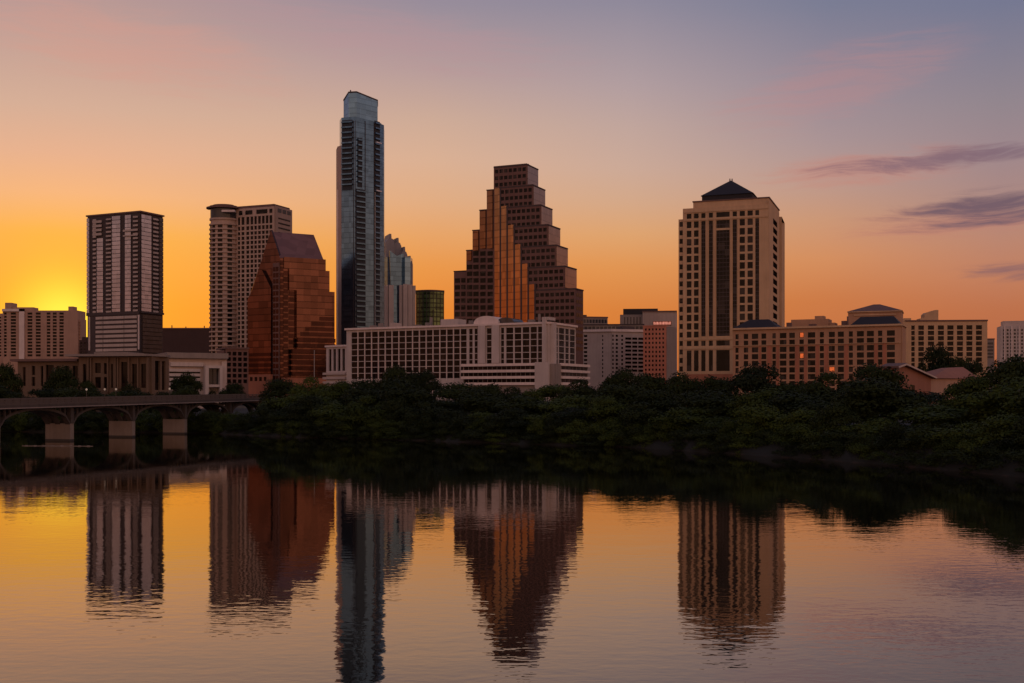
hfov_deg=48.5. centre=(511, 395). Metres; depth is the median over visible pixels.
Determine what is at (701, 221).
window
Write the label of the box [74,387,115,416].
broadleaf tree
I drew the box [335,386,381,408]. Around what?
broadleaf tree
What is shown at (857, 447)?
riverside shrub
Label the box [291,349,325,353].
ribbon window
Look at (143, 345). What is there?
podium window
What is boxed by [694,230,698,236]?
window
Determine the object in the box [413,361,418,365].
window
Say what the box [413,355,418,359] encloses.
window
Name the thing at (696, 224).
window
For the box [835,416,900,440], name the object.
broadleaf tree
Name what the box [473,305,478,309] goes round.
window
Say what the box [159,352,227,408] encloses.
white civic building
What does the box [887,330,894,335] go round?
window
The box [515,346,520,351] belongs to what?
window
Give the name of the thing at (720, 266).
window
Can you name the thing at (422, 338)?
window
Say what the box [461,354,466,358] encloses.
window
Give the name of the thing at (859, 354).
window
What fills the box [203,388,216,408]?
broadleaf tree
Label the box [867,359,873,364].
window
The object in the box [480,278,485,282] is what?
window
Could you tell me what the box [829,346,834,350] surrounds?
window
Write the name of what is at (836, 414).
broadleaf tree
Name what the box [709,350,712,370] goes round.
window
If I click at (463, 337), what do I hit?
window
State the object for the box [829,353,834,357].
window
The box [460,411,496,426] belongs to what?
broadleaf tree
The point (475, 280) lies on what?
window
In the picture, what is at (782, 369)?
window
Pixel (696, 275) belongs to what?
window
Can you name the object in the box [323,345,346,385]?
white annex
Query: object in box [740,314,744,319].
window
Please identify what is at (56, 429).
arched bridge
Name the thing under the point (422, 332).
window
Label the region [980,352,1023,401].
broadleaf tree
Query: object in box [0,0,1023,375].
sky
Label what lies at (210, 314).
balcony window
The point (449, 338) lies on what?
window
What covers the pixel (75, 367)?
window
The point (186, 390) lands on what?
broadleaf tree
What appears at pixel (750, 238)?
window
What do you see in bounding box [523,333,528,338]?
window
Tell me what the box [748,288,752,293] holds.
window
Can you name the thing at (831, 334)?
window
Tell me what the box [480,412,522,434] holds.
riverside shrub
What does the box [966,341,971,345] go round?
window
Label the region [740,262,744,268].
window
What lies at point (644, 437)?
riverside shrub
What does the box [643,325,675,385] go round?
brick office
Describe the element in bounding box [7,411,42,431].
riverside shrub
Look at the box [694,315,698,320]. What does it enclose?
window
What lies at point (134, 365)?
window
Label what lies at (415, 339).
window
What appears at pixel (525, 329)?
window
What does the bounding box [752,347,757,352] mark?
window
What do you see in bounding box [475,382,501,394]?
broadleaf tree
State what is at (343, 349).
window
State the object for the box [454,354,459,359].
window
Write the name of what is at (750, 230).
window
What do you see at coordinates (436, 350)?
window
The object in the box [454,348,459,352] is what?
window
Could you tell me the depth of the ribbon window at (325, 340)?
683.22 m
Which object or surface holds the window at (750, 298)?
in the pyramid roofed tower at (731, 254)
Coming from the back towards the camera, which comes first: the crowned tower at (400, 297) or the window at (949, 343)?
the crowned tower at (400, 297)
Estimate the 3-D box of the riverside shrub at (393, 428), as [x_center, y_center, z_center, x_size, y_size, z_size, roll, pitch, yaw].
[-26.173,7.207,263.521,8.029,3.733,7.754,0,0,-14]
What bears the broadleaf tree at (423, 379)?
on the ground
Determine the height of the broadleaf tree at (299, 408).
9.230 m
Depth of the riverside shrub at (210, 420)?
303.05 m
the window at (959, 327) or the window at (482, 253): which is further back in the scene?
the window at (482, 253)
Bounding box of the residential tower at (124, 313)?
[86,210,164,353]
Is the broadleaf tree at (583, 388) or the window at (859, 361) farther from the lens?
the window at (859, 361)
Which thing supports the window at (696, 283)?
in the pyramid roofed tower at (731, 254)
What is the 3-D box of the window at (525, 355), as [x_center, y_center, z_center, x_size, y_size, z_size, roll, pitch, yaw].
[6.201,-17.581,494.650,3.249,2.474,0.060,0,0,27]
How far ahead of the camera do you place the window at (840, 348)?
478.83 m
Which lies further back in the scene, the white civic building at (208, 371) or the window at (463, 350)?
the window at (463, 350)
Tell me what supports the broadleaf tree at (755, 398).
on the ground
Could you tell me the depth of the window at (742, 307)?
544.04 m
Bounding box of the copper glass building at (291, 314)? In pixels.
[247,230,335,404]
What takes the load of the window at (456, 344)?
in the white hotel at (505, 352)
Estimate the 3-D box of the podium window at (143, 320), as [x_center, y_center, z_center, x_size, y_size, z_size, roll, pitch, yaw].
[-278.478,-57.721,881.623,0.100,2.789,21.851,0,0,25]
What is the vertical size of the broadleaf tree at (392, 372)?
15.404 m
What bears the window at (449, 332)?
in the white hotel at (505, 352)
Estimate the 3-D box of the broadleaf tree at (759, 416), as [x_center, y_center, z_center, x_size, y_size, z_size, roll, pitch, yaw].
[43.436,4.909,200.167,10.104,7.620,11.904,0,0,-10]
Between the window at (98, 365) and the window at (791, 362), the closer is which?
the window at (98, 365)
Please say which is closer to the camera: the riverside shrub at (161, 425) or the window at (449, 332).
the riverside shrub at (161, 425)
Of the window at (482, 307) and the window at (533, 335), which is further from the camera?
the window at (482, 307)
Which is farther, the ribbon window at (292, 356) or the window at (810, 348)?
the ribbon window at (292, 356)
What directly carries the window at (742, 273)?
in the pyramid roofed tower at (731, 254)
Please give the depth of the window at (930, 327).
602.50 m
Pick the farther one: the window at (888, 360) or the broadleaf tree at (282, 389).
the window at (888, 360)
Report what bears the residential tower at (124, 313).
on the ground
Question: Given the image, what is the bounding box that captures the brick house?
[880,363,976,417]
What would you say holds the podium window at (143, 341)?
in the residential tower at (124, 313)
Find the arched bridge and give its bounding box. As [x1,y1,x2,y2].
[0,394,270,440]
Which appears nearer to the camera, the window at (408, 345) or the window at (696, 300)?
the window at (408, 345)
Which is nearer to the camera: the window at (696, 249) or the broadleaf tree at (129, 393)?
the broadleaf tree at (129, 393)
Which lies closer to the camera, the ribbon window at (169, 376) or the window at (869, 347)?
the ribbon window at (169, 376)
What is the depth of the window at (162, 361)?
395.42 m
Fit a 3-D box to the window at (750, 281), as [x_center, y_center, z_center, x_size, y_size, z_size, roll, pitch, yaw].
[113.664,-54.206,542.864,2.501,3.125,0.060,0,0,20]
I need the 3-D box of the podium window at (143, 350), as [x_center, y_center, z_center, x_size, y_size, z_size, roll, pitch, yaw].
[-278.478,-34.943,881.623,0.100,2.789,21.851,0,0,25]
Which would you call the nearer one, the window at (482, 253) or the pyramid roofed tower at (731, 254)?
the pyramid roofed tower at (731, 254)
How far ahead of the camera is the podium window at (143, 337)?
880.49 m
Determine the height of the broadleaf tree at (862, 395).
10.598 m
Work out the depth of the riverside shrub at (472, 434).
243.68 m
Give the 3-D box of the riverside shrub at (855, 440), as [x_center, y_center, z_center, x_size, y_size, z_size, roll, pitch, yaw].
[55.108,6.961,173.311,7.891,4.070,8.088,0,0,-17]
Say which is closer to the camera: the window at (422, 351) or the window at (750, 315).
the window at (422, 351)
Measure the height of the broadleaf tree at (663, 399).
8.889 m
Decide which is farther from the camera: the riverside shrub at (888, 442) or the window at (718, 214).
the window at (718, 214)
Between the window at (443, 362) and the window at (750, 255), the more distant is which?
the window at (750, 255)
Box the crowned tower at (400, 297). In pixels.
[385,234,415,326]
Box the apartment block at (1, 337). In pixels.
[0,313,2,375]
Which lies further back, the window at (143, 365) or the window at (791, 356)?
the window at (791, 356)
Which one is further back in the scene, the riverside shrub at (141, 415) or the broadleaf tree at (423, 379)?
the riverside shrub at (141, 415)
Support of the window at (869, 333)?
in the riverside hotel at (805, 350)
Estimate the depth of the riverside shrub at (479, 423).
247.16 m
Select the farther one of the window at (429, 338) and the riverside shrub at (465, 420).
the window at (429, 338)
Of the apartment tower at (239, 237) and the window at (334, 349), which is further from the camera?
the apartment tower at (239, 237)
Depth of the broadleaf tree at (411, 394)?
273.56 m
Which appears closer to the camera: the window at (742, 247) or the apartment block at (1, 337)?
the window at (742, 247)
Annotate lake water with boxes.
[0,432,1023,682]
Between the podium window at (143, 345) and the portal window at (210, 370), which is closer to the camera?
the portal window at (210, 370)
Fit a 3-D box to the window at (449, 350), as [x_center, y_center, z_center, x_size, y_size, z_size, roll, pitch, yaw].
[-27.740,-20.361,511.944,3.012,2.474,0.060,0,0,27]
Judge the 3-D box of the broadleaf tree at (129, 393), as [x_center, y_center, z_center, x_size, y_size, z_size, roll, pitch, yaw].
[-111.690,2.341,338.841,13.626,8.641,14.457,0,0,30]
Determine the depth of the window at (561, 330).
505.99 m
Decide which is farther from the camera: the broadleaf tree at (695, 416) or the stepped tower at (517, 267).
the stepped tower at (517, 267)
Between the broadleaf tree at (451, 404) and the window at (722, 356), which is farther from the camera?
the window at (722, 356)
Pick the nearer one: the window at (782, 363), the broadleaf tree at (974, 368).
the broadleaf tree at (974, 368)
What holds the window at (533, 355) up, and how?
in the white hotel at (505, 352)
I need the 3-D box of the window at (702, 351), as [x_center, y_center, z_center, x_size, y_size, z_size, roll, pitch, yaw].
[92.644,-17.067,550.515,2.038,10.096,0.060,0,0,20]
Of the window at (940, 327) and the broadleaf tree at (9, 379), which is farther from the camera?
the window at (940, 327)
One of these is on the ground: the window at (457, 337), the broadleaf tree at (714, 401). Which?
the broadleaf tree at (714, 401)
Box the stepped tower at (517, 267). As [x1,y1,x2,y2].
[453,163,583,363]
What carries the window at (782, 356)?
in the riverside hotel at (805, 350)
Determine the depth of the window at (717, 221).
547.38 m
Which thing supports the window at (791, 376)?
in the riverside hotel at (805, 350)
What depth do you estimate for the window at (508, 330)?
498.39 m
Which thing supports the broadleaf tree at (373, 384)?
on the ground
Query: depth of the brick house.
281.45 m
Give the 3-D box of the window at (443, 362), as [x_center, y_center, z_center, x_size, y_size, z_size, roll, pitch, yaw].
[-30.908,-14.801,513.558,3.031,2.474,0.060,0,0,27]
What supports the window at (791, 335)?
in the riverside hotel at (805, 350)
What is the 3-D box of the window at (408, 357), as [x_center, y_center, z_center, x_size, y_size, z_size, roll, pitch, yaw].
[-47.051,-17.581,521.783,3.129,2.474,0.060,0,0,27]
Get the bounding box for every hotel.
[2,303,85,385]
[344,314,589,400]
[731,304,906,393]
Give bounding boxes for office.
[79,337,87,353]
[416,290,443,325]
[583,315,607,323]
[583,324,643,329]
[620,309,676,373]
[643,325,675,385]
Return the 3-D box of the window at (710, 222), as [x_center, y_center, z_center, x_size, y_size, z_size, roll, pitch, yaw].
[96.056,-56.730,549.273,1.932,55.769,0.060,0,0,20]
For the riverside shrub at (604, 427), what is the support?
on the ground
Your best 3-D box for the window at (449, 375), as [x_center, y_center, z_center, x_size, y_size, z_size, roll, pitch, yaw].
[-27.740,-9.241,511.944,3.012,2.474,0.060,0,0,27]
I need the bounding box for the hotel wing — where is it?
[903,310,987,375]
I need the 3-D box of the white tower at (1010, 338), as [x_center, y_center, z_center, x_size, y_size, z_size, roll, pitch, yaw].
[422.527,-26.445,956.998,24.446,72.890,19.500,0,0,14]
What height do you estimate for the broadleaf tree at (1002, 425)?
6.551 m
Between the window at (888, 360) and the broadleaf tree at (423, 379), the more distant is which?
the window at (888, 360)
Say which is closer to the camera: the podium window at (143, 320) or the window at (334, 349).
the window at (334, 349)
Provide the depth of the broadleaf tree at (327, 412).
272.90 m
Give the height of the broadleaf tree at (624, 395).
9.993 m
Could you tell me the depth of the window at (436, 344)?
515.22 m
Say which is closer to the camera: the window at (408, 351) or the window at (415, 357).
the window at (415, 357)
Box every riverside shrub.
[0,415,27,430]
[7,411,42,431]
[25,408,56,429]
[83,410,108,432]
[120,409,151,431]
[135,409,161,431]
[154,410,192,432]
[190,409,223,432]
[200,410,225,422]
[215,411,241,427]
[229,409,257,426]
[248,422,276,435]
[365,416,398,432]
[383,419,410,433]
[446,413,481,431]
[459,426,498,440]
[465,416,495,433]
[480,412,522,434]
[484,432,509,442]
[525,411,554,436]
[553,425,595,444]
[558,418,583,438]
[572,419,610,437]
[588,421,628,439]
[629,427,661,447]
[691,440,720,450]
[706,434,740,452]
[727,435,760,453]
[829,437,860,458]
[845,433,881,459]
[846,429,885,453]
[869,421,919,450]
[954,430,1004,456]
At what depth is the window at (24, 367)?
403.51 m
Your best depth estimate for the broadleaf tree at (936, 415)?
175.35 m
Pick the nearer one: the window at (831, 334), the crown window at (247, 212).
the window at (831, 334)
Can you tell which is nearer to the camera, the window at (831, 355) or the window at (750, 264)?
the window at (831, 355)
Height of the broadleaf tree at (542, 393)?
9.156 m
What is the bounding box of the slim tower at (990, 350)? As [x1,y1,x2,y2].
[987,338,994,386]
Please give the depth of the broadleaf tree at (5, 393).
342.80 m
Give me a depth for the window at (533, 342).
492.95 m
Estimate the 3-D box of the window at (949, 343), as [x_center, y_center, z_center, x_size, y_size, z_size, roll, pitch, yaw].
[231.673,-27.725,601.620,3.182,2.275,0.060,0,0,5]
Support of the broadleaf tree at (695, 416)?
on the ground
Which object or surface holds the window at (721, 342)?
in the pyramid roofed tower at (731, 254)
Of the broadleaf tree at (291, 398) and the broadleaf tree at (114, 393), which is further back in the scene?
the broadleaf tree at (114, 393)
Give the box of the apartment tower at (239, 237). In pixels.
[206,204,291,352]
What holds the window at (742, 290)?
in the pyramid roofed tower at (731, 254)
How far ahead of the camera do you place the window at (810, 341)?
484.36 m
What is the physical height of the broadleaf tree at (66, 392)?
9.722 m
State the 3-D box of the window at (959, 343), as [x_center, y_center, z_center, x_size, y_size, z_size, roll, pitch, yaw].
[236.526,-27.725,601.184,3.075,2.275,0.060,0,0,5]
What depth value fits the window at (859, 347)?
475.22 m
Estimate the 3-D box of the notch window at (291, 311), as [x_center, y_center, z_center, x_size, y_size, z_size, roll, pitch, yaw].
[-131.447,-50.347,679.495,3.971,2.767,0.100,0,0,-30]
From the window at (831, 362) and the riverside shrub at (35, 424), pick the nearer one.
the riverside shrub at (35, 424)
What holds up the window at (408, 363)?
in the white hotel at (505, 352)
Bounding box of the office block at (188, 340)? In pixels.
[163,325,209,352]
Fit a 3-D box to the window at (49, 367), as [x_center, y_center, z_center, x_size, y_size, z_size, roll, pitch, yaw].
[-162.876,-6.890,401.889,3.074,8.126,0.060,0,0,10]
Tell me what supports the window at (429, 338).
in the white hotel at (505, 352)
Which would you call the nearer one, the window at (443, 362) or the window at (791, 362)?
the window at (791, 362)
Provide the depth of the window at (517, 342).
496.45 m
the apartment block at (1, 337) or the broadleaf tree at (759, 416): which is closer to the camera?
the broadleaf tree at (759, 416)
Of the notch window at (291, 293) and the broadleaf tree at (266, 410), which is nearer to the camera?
the broadleaf tree at (266, 410)
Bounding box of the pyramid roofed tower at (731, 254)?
[679,179,784,391]
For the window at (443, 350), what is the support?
in the white hotel at (505, 352)
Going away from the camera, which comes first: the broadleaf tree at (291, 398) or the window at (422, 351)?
the broadleaf tree at (291, 398)
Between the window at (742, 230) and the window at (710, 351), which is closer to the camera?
the window at (742, 230)
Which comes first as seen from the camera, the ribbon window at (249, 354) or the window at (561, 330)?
the window at (561, 330)
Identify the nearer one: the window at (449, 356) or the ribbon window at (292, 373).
the window at (449, 356)
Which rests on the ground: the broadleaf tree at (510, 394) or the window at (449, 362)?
the broadleaf tree at (510, 394)
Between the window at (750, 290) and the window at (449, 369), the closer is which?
the window at (449, 369)
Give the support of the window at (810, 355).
in the riverside hotel at (805, 350)
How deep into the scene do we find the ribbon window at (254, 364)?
681.89 m
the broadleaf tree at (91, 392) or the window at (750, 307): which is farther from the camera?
the window at (750, 307)
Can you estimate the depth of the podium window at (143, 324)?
881.35 m
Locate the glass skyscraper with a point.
(360, 226)
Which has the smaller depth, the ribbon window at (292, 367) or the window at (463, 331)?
the window at (463, 331)
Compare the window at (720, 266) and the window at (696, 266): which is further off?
the window at (696, 266)
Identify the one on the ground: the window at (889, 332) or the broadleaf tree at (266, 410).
the broadleaf tree at (266, 410)
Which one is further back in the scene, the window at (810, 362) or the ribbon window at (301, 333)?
the ribbon window at (301, 333)
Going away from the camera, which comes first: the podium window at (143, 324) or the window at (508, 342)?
the window at (508, 342)
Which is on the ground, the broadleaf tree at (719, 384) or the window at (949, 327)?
the broadleaf tree at (719, 384)
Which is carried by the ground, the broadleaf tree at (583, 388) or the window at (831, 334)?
the broadleaf tree at (583, 388)
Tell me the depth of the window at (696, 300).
551.67 m
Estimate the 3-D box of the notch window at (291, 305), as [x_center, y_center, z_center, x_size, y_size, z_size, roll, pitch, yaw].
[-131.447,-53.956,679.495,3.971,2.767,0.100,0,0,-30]
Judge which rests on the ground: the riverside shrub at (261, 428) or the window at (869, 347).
the riverside shrub at (261, 428)
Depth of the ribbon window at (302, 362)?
680.06 m
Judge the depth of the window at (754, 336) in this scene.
495.48 m
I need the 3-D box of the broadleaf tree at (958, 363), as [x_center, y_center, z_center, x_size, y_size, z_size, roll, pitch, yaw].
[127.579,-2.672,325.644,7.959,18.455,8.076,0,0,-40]
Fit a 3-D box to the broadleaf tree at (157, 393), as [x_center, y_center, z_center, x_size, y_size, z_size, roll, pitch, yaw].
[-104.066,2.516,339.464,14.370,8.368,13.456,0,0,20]
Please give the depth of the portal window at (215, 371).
474.29 m
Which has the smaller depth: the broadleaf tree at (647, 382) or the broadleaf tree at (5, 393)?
the broadleaf tree at (647, 382)
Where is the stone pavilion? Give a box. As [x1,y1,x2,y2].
[10,352,169,411]
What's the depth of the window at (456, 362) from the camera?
510.33 m
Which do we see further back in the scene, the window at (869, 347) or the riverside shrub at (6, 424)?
the window at (869, 347)
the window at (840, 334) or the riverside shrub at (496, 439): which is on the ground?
the riverside shrub at (496, 439)
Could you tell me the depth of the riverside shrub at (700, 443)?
202.21 m
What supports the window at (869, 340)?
in the riverside hotel at (805, 350)
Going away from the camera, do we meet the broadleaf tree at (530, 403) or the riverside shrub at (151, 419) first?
the broadleaf tree at (530, 403)
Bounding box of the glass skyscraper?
[336,90,384,344]
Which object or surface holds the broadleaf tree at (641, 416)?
on the ground
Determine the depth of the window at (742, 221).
544.04 m
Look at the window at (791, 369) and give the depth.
488.27 m
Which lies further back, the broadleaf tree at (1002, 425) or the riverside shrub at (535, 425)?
the riverside shrub at (535, 425)
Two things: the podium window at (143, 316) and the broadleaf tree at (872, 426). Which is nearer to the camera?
the broadleaf tree at (872, 426)
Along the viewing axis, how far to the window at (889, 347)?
469.68 m
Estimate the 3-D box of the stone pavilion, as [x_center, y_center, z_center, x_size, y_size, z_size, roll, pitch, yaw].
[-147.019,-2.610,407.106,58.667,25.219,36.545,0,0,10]
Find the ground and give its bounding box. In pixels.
[0,405,1023,477]
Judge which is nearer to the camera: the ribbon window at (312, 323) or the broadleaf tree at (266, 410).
the broadleaf tree at (266, 410)
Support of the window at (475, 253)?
in the stepped tower at (517, 267)
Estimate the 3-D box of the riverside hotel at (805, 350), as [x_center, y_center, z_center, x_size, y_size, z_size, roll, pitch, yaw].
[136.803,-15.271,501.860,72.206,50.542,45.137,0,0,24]
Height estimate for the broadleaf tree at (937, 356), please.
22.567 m
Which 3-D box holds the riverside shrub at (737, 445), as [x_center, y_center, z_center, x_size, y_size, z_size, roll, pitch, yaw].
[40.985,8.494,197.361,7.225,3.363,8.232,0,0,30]
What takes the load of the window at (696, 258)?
in the pyramid roofed tower at (731, 254)
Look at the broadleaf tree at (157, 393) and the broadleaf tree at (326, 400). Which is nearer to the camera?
the broadleaf tree at (326, 400)
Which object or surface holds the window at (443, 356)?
in the white hotel at (505, 352)
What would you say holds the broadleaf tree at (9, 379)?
on the ground
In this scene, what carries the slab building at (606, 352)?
on the ground
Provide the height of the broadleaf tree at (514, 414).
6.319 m
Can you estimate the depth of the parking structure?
638.72 m
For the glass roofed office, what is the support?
on the ground
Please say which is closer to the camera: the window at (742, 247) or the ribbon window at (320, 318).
the window at (742, 247)
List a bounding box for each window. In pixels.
[24,367,25,385]
[47,365,53,387]
[74,366,77,380]
[84,364,85,382]
[96,363,100,372]
[96,377,100,387]
[122,362,126,389]
[133,364,136,386]
[142,315,162,319]
[142,319,162,323]
[142,323,162,327]
[142,327,162,331]
[142,332,162,336]
[142,336,162,340]
[142,340,162,344]
[142,344,162,348]
[142,349,162,352]
[142,364,145,387]
[155,361,157,389]
[162,361,163,389]
[169,376,199,377]
[209,369,211,383]
[210,314,214,352]
[213,369,217,383]
[238,227,267,346]
[245,210,251,214]
[248,353,270,355]
[248,358,270,361]
[248,363,270,366]
[248,368,270,371]
[256,209,266,213]
[289,291,294,295]
[289,297,294,301]
[289,303,294,307]
[289,309,294,313]
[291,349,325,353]
[291,355,325,358]
[291,360,325,364]
[291,366,325,369]
[291,372,325,375]
[297,338,335,342]
[297,343,335,347]
[300,332,334,336]
[305,327,334,331]
[311,322,334,325]
[319,317,334,320]
[334,349,335,370]
[343,349,344,370]
[406,331,411,335]
[406,337,411,341]
[406,343,411,347]
[406,349,411,353]
[406,355,411,359]
[406,361,411,365]
[413,330,418,335]
[413,337,418,341]
[413,343,418,347]
[413,349,418,353]
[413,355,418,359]
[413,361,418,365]
[420,330,425,335]
[420,336,425,341]
[420,342,425,347]
[420,349,425,353]
[420,355,425,359]
[420,361,425,365]
[427,336,431,341]
[427,342,431,347]
[434,342,438,347]
[434,348,438,353]
[434,354,438,359]
[441,348,445,353]
[441,354,445,359]
[441,360,445,365]
[447,329,452,334]
[447,336,452,340]
[447,342,452,346]
[447,348,452,353]
[447,354,452,359]
[447,360,452,365]
[447,367,452,371]
[447,373,452,377]
[454,329,459,334]
[454,335,459,340]
[454,342,459,346]
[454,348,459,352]
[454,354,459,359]
[454,360,459,365]
[454,366,459,371]
[454,373,459,377]
[461,329,466,334]
[461,335,466,340]
[461,341,466,346]
[461,348,466,352]
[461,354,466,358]
[473,251,478,255]
[473,278,478,282]
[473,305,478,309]
[480,251,485,255]
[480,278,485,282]
[480,305,485,309]
[506,328,512,332]
[506,334,512,339]
[506,340,512,345]
[506,347,512,351]
[506,353,512,358]
[515,327,520,332]
[515,334,520,338]
[515,340,520,345]
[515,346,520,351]
[515,353,520,358]
[523,327,528,332]
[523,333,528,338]
[523,340,528,345]
[523,346,528,351]
[523,353,528,357]
[531,327,536,332]
[531,333,536,338]
[531,340,536,344]
[531,346,536,351]
[531,353,536,357]
[559,328,573,363]
[680,290,682,370]
[687,350,690,370]
[694,221,698,227]
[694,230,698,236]
[694,239,698,244]
[694,247,698,253]
[694,256,698,261]
[694,264,698,270]
[694,272,698,278]
[694,281,698,286]
[694,289,698,295]
[694,298,698,303]
[694,306,698,312]
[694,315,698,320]
[694,323,698,329]
[694,350,698,370]
[701,221,704,334]
[701,350,704,370]
[709,221,712,335]
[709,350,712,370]
[716,212,729,216]
[716,220,729,227]
[716,230,729,335]
[716,340,729,345]
[716,350,729,370]
[733,219,736,327]
[740,219,744,224]
[740,228,744,234]
[740,237,744,242]
[740,245,744,251]
[740,254,744,259]
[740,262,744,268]
[740,271,744,276]
[740,279,744,285]
[740,288,744,293]
[740,296,744,302]
[740,305,744,311]
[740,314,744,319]
[748,219,752,224]
[748,228,752,233]
[748,236,752,242]
[748,245,752,250]
[748,253,752,259]
[748,262,752,268]
[748,270,752,276]
[748,279,752,285]
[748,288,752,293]
[748,296,752,302]
[748,305,752,310]
[748,313,752,319]
[752,334,757,338]
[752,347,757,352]
[752,354,757,358]
[755,218,758,319]
[780,333,785,337]
[780,347,785,351]
[780,354,785,358]
[780,360,785,365]
[780,367,785,372]
[789,333,794,337]
[789,347,794,351]
[789,353,794,358]
[789,360,794,365]
[789,367,794,372]
[789,374,794,378]
[808,332,814,337]
[808,339,814,344]
[808,346,814,351]
[808,353,814,357]
[808,360,814,364]
[808,367,814,371]
[829,332,834,336]
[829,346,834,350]
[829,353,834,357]
[829,360,834,364]
[838,332,843,336]
[838,346,843,350]
[838,353,843,357]
[838,360,843,364]
[838,367,843,371]
[857,331,863,335]
[857,338,863,343]
[857,345,863,350]
[857,352,863,357]
[857,359,863,364]
[867,331,873,335]
[867,338,873,342]
[867,345,873,349]
[867,352,873,357]
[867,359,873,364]
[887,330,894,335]
[887,337,894,341]
[887,345,894,349]
[887,352,894,356]
[887,359,894,362]
[928,325,933,329]
[938,325,943,329]
[947,325,952,329]
[947,341,952,345]
[957,325,962,329]
[957,341,962,345]
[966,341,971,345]
[976,341,981,345]
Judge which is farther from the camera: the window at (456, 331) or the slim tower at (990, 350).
the slim tower at (990, 350)
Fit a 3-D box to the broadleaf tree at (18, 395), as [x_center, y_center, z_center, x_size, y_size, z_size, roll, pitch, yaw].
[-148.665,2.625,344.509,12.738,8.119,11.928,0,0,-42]
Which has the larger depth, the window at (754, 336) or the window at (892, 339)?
the window at (754, 336)
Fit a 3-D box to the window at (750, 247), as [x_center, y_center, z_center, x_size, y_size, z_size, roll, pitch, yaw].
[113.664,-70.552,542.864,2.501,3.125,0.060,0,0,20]
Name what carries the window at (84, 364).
in the stone pavilion
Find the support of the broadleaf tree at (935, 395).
on the ground
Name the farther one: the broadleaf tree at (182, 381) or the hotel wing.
the hotel wing
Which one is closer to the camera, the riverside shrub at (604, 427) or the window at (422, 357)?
the riverside shrub at (604, 427)
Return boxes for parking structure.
[216,347,248,395]
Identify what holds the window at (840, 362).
in the riverside hotel at (805, 350)
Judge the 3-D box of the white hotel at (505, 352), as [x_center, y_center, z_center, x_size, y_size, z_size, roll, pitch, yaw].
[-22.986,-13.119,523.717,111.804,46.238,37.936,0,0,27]
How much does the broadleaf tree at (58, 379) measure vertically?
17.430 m
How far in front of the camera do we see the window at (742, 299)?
544.04 m
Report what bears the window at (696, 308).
in the pyramid roofed tower at (731, 254)
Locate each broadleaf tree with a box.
[0,362,23,394]
[0,385,16,397]
[2,391,34,413]
[27,388,58,410]
[41,365,79,395]
[46,386,84,408]
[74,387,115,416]
[80,380,98,392]
[108,391,123,406]
[118,381,141,392]
[120,389,152,410]
[143,391,171,412]
[170,372,202,394]
[170,385,200,414]
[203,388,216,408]
[219,382,245,405]
[253,399,295,423]
[256,393,307,409]
[258,376,297,402]
[281,395,323,423]
[288,375,330,397]
[307,402,352,423]
[314,380,352,400]
[317,396,343,408]
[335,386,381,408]
[345,394,386,425]
[348,377,382,390]
[376,377,434,410]
[378,364,410,390]
[406,369,443,401]
[428,398,463,410]
[432,381,477,413]
[455,387,506,413]
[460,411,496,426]
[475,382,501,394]
[484,407,530,428]
[489,395,551,416]
[495,386,534,411]
[520,414,545,428]
[522,384,569,409]
[535,394,600,418]
[545,406,598,427]
[556,377,599,402]
[583,395,628,431]
[586,383,648,417]
[597,366,636,418]
[615,401,671,430]
[626,371,668,409]
[633,388,682,414]
[647,406,723,431]
[658,370,701,408]
[673,388,738,423]
[696,374,740,394]
[723,386,789,420]
[726,360,782,395]
[733,402,785,437]
[766,390,865,422]
[768,407,817,435]
[772,380,809,393]
[799,370,850,402]
[808,400,863,439]
[830,376,932,423]
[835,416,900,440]
[842,362,914,414]
[884,390,953,419]
[885,402,984,428]
[917,360,926,371]
[921,341,953,371]
[936,373,999,425]
[948,355,970,367]
[949,375,1023,423]
[962,413,1023,448]
[963,359,987,380]
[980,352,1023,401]
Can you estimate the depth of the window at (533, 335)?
492.95 m
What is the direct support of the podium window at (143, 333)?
in the residential tower at (124, 313)
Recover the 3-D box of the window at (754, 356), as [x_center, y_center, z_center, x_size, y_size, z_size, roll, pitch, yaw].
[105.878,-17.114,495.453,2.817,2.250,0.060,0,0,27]
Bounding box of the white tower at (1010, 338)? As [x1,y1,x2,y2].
[997,321,1023,367]
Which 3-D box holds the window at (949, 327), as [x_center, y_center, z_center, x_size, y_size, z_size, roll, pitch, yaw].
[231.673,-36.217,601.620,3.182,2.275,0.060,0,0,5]
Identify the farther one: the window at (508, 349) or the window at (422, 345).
the window at (422, 345)
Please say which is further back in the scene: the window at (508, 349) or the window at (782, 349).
the window at (508, 349)
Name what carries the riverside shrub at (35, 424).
on the ground
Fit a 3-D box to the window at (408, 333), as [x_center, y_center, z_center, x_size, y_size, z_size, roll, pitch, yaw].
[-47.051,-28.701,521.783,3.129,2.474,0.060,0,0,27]
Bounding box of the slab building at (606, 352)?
[583,326,642,388]
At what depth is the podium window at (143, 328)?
881.35 m
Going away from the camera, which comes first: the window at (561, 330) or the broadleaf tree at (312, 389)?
the broadleaf tree at (312, 389)
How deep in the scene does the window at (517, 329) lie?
496.45 m
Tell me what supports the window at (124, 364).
in the stone pavilion

